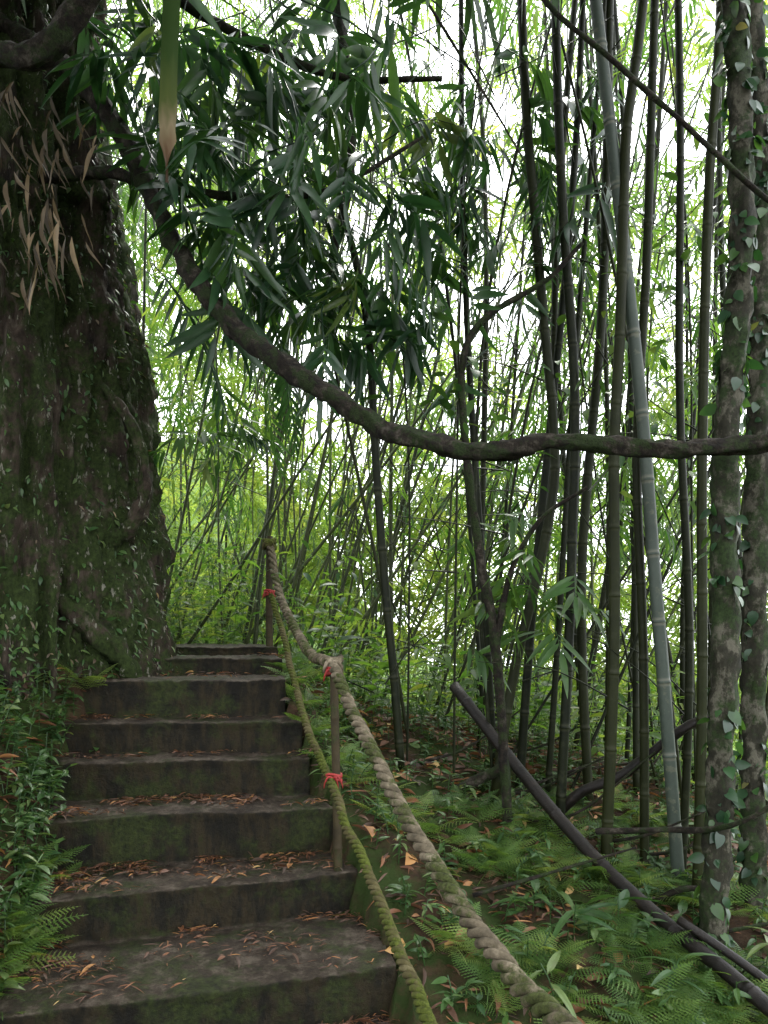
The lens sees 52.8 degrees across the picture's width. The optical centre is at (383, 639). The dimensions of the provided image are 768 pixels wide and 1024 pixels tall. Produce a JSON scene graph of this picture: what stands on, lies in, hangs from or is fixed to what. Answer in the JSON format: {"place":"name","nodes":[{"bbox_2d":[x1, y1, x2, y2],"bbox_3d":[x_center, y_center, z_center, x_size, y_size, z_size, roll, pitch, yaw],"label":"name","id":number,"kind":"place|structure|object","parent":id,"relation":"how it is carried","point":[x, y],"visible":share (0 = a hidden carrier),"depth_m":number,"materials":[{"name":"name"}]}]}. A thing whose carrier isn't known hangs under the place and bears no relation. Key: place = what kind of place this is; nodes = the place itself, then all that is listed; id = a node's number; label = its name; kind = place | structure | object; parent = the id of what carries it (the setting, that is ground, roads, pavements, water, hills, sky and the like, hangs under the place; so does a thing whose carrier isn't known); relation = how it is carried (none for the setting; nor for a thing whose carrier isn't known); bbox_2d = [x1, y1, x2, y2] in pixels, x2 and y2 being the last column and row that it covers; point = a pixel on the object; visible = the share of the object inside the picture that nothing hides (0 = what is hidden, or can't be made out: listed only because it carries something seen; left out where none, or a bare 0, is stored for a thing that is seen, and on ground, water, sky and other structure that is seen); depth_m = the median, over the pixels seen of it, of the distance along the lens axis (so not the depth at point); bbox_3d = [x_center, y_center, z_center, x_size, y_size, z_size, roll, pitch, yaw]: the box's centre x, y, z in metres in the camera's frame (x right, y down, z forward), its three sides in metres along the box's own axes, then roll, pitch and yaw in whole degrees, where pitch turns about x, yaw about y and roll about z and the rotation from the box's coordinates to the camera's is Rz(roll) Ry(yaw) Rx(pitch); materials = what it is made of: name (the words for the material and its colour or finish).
{"place":"outdoors","nodes":[
{"label":"outdoors","id":0,"kind":"place"},
{"bbox_2d":[0,441,767,1023],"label":"ground","id":1,"kind":"structure","parent":0,"point":[402,1011],"depth_m":3.37,"materials":[{"name":"green plant"}]},
{"bbox_2d":[15,854,51,889],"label":"pale leaf plant","id":2,"kind":"object","parent":1,"relation":"on","point":[45,868],"visible":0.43,"depth_m":2.98,"materials":[{"name":"green plant"}]},
{"bbox_2d":[0,630,98,993],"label":"bank herb plants","id":3,"kind":"object","parent":1,"relation":"on","point":[35,767],"visible":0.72,"depth_m":3.25,"materials":[{"name":"green plant"}]},
{"bbox_2d":[0,836,101,1020],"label":"fern patch","id":4,"kind":"object","parent":1,"relation":"on","point":[23,924],"visible":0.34,"depth_m":2.80,"materials":[{"name":"green plant"}]},
{"bbox_2d":[0,643,394,1023],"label":"concrete steps","id":5,"kind":"structure","parent":1,"relation":"on","point":[125,923],"depth_m":3.29,"materials":[{"name":"grey concrete"}]},
{"bbox_2d":[262,536,583,1023],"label":"rope handrail","id":6,"kind":"object","parent":5,"relation":"on","point":[537,999],"visible":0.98,"depth_m":2.53,"materials":[{"name":"beige fabric"}]},
{"bbox_2d":[57,651,360,765],"bbox_3d":[-0.933,0.343,4.299,1.685,0.577,1.360,0,0,0],"label":"fern patch","id":7,"kind":"object","parent":1,"relation":"on","point":[317,701],"visible":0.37,"depth_m":4.10,"materials":[{"name":"green plant"}]},
{"bbox_2d":[159,464,362,660],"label":"understorey shrubs","id":8,"kind":"object","parent":1,"relation":"on","point":[239,617],"visible":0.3,"depth_m":6.37,"materials":[{"name":"green plant"}]},
{"bbox_2d":[280,653,429,833],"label":"grass sprouts","id":9,"kind":"object","parent":1,"relation":"on","point":[341,742],"depth_m":4.22,"materials":[{"name":"green plant"}]},
{"bbox_2d":[329,166,404,770],"bbox_3d":[-0.105,-0.952,4.319,0.455,3.508,0.108,0,0,14],"label":"bamboo culm","id":10,"kind":"object","parent":1,"relation":"on","point":[391,652],"visible":0.66,"depth_m":4.28,"materials":[{"name":"green plant"}]},
{"bbox_2d":[0,0,767,706],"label":"tree","id":11,"kind":"object","parent":1,"relation":"on","point":[30,424],"visible":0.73,"depth_m":4.13,"materials":[{"name":"brown plant"}]},
{"bbox_2d":[0,81,102,323],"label":"dry hanging leaves","id":12,"kind":"object","parent":11,"relation":"attached to","point":[46,215],"visible":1,"depth_m":3.74,"materials":[{"name":"plant"}]},
{"bbox_2d":[0,0,184,712],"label":"trunk epiphyte plants","id":13,"kind":"object","parent":11,"relation":"attached to","point":[17,627],"visible":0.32,"depth_m":4.14,"materials":[{"name":"green plant"}]},
{"bbox_2d":[39,0,639,445],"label":"leaf bamboo foliage","id":14,"kind":"object","parent":11,"relation":"attached to","point":[261,286],"visible":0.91,"depth_m":3.85,"materials":[{"name":"green plant"}]},
{"bbox_2d":[159,0,179,182],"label":"hanging leaf","id":15,"kind":"object","parent":14,"relation":"attached to","point":[168,106],"visible":1,"depth_m":3.00,"materials":[{"name":"green plant"}]},
{"bbox_2d":[126,95,593,484],"bbox_3d":[-0.106,-1.922,4.425,2.493,1.975,1.474,0,0,0],"label":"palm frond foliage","id":16,"kind":"object","parent":11,"relation":"attached to","point":[281,386],"visible":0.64,"depth_m":4.22,"materials":[{"name":"green plant"}]},
{"bbox_2d":[425,0,767,202],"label":"hanging vine","id":17,"kind":"object","parent":11,"relation":"hanging from","point":[665,107],"visible":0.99,"depth_m":2.97,"materials":[{"name":"brown plant"}]},
{"bbox_2d":[0,652,767,1023],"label":"leaf litter","id":18,"kind":"object","parent":1,"relation":"on","point":[370,830],"visible":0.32,"depth_m":3.36,"materials":[{"name":"brown plant"}]},
{"bbox_2d":[500,755,604,797],"bbox_3d":[0.923,0.727,4.180,0.648,0.300,0.028,0,0,18],"label":"dead branch","id":19,"kind":"object","parent":18,"relation":"on","point":[554,782],"visible":0.53,"depth_m":4.15,"materials":[{"name":"brown wood"}]},
{"bbox_2d":[626,715,683,785],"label":"dead branch","id":20,"kind":"object","parent":18,"relation":"on","point":[650,768],"visible":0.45,"depth_m":4.90,"materials":[{"name":"brown wood"}]},
{"bbox_2d":[148,385,628,698],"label":"bamboo sprigs","id":21,"kind":"object","parent":1,"relation":"on","point":[554,591],"visible":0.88,"depth_m":4.03,"materials":[{"name":"green plant"}]},
{"bbox_2d":[106,0,749,785],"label":"bamboo clump","id":22,"kind":"object","parent":1,"relation":"on","point":[272,490],"visible":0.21,"depth_m":7.56,"materials":[{"name":"green plant"}]},
{"bbox_2d":[100,0,767,815],"bbox_3d":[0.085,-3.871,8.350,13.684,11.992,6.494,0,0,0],"label":"bamboo foliage","id":23,"kind":"object","parent":22,"relation":"attached to","point":[132,228],"visible":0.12,"depth_m":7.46,"materials":[{"name":"green plant"}]},
{"bbox_2d":[425,710,519,761],"bbox_3d":[0.547,0.546,4.545,0.658,0.332,0.029,0,0,-16],"label":"dead branch","id":24,"kind":"object","parent":1,"relation":"on","point":[451,753],"visible":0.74,"depth_m":4.51,"materials":[{"name":"brown wood"}]},
{"bbox_2d":[451,764,499,796],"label":"dead branch","id":25,"kind":"object","parent":1,"relation":"on","point":[479,778],"visible":0.49,"depth_m":4.11,"materials":[{"name":"brown wood"}]},
{"bbox_2d":[267,65,729,644],"bbox_3d":[0.857,-1.547,4.259,3.069,3.169,1.272,0,0,0],"label":"broadleaf shrub foliage","id":26,"kind":"object","parent":1,"relation":"on","point":[459,343],"visible":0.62,"depth_m":4.12,"materials":[{"name":"green plant"}]},
{"bbox_2d":[270,0,767,853],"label":"bamboo clump","id":27,"kind":"object","parent":1,"relation":"on","point":[482,640],"visible":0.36,"depth_m":4.69,"materials":[{"name":"green plant"}]},
{"bbox_2d":[273,581,767,825],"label":"understorey shrubs","id":28,"kind":"object","parent":1,"relation":"on","point":[359,665],"visible":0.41,"depth_m":5.20,"materials":[{"name":"green plant"}]},
{"bbox_2d":[458,242,587,827],"bbox_3d":[0.688,-0.502,3.867,0.638,3.008,0.117,0,0,3],"label":"arched sapling","id":29,"kind":"object","parent":1,"relation":"on","point":[495,625],"visible":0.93,"depth_m":3.88,"materials":[{"name":"brown plant"}]},
{"bbox_2d":[278,648,767,1023],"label":"slope herb plants","id":30,"kind":"object","parent":1,"relation":"on","point":[736,992],"visible":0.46,"depth_m":3.60,"materials":[{"name":"green plant"}]},
{"bbox_2d":[489,0,559,804],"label":"bamboo culm","id":31,"kind":"object","parent":1,"relation":"on","point":[547,527],"visible":0.81,"depth_m":4.18,"materials":[{"name":"green plant"}]},
{"bbox_2d":[302,725,767,1023],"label":"fern patch","id":32,"kind":"object","parent":1,"relation":"on","point":[691,1006],"visible":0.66,"depth_m":3.10,"materials":[{"name":"green plant"}]},
{"bbox_2d":[676,916,767,986],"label":"fallen bamboo pole","id":33,"kind":"object","parent":32,"relation":"on","point":[728,953],"visible":0.99,"depth_m":2.98,"materials":[{"name":"grey wood"}]},
{"bbox_2d":[525,0,577,767],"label":"bamboo culm","id":34,"kind":"object","parent":1,"relation":"on","point":[567,90],"visible":0.15,"depth_m":4.58,"materials":[{"name":"green plant"}]},
{"bbox_2d":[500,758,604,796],"bbox_3d":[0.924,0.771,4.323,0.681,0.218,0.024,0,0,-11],"label":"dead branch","id":35,"kind":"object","parent":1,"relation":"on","point":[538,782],"visible":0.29,"depth_m":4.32,"materials":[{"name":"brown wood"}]},
{"bbox_2d":[472,847,635,897],"bbox_3d":[0.716,0.973,3.247,0.701,0.201,0.022,0,0,-4],"label":"dead branch","id":36,"kind":"object","parent":1,"relation":"on","point":[495,888],"visible":1,"depth_m":3.24,"materials":[{"name":"brown wood"}]},
{"bbox_2d":[514,706,604,752],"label":"dead branch","id":37,"kind":"object","parent":1,"relation":"on","point":[543,745],"visible":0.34,"depth_m":4.84,"materials":[{"name":"brown wood"}]},
{"bbox_2d":[551,0,580,828],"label":"bamboo culm","id":38,"kind":"object","parent":1,"relation":"on","point":[574,468],"visible":0.86,"depth_m":3.98,"materials":[{"name":"green plant"}]},
{"bbox_2d":[525,751,655,823],"bbox_3d":[1.019,0.743,3.855,0.632,0.407,0.029,0,0,21],"label":"dead branch","id":39,"kind":"object","parent":1,"relation":"on","point":[595,800],"visible":0.71,"depth_m":3.84,"materials":[{"name":"brown wood"}]},
{"bbox_2d":[577,0,613,801],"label":"bamboo culm","id":40,"kind":"object","parent":1,"relation":"on","point":[583,545],"visible":0.52,"depth_m":4.38,"materials":[{"name":"green plant"}]},
{"bbox_2d":[536,759,656,781],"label":"dead branch","id":41,"kind":"object","parent":1,"relation":"on","point":[596,767],"visible":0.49,"depth_m":4.38,"materials":[{"name":"brown wood"}]},
{"bbox_2d":[449,682,767,1017],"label":"fallen bamboo pole","id":42,"kind":"object","parent":1,"relation":"on","point":[616,878],"visible":0.84,"depth_m":3.45,"materials":[{"name":"wood"}]},
{"bbox_2d":[600,0,647,863],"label":"bamboo culm","id":43,"kind":"object","parent":1,"relation":"on","point":[613,673],"visible":0.92,"depth_m":3.68,"materials":[{"name":"green plant"}]},
{"bbox_2d":[488,875,767,1020],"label":"slope herb plants","id":44,"kind":"object","parent":1,"relation":"on","point":[623,896],"visible":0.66,"depth_m":3.00,"materials":[{"name":"green plant"}]},
{"bbox_2d":[589,0,684,878],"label":"bamboo culm","id":45,"kind":"object","parent":1,"relation":"on","point":[663,682],"visible":0.84,"depth_m":3.69,"materials":[{"name":"green plant"}]},
{"bbox_2d":[547,703,739,822],"bbox_3d":[1.261,0.652,3.887,0.970,0.736,0.096,0,0,26],"label":"dead branch","id":46,"kind":"object","parent":1,"relation":"on","point":[574,797],"visible":0.42,"depth_m":3.88,"materials":[{"name":"brown wood"}]},
{"bbox_2d":[632,0,658,867],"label":"bamboo culm","id":47,"kind":"object","parent":1,"relation":"on","point":[643,659],"visible":0.79,"depth_m":3.78,"materials":[{"name":"green plant"}]},
{"bbox_2d":[612,812,704,842],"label":"dead branch","id":48,"kind":"object","parent":1,"relation":"on","point":[616,840],"visible":0.65,"depth_m":3.72,"materials":[{"name":"brown wood"}]},
{"bbox_2d":[652,885,696,904],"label":"dead branch","id":49,"kind":"object","parent":1,"relation":"on","point":[673,891],"visible":0.41,"depth_m":3.44,"materials":[{"name":"brown wood"}]},
{"bbox_2d":[674,0,693,868],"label":"bamboo culm","id":50,"kind":"object","parent":1,"relation":"on","point":[687,569],"visible":0.78,"depth_m":3.88,"materials":[{"name":"green plant"}]},
{"bbox_2d":[632,790,764,857],"bbox_3d":[1.553,0.872,3.756,0.677,0.421,0.024,0,0,12],"label":"dead branch","id":51,"kind":"object","parent":1,"relation":"on","point":[668,852],"visible":0.27,"depth_m":3.79,"materials":[{"name":"brown wood"}]},
{"bbox_2d":[692,0,722,895],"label":"bamboo culm","id":52,"kind":"object","parent":1,"relation":"on","point":[702,591],"visible":0.72,"depth_m":3.58,"materials":[{"name":"green plant"}]},
{"bbox_2d":[687,0,765,961],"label":"ivy covered tree","id":53,"kind":"object","parent":1,"relation":"on","point":[731,363],"visible":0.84,"depth_m":3.16,"materials":[{"name":"green plant"}]},
{"bbox_2d":[21,0,558,86],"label":"overhead canopy foliage","id":54,"kind":"object","parent":53,"relation":"attached to","point":[469,10],"visible":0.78,"depth_m":4.32,"materials":[{"name":"green plant"}]},
{"bbox_2d":[595,805,767,834],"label":"dead branch","id":55,"kind":"object","parent":53,"relation":"attached to","point":[680,829],"visible":1,"depth_m":3.24,"materials":[{"name":"brown wood"}]},
{"bbox_2d":[697,922,767,938],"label":"dead branch","id":56,"kind":"object","parent":1,"relation":"on","point":[741,928],"visible":0.45,"depth_m":3.21,"materials":[{"name":"brown wood"}]},
{"bbox_2d":[735,0,767,915],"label":"ivy covered tree","id":57,"kind":"object","parent":1,"relation":"on","point":[752,853],"visible":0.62,"depth_m":3.56,"materials":[{"name":"green plant"}]},
{"bbox_2d":[104,0,767,666],"label":"sky","id":58,"kind":"structure","parent":0,"point":[452,24],"materials":[{"name":"white"}]}
]}

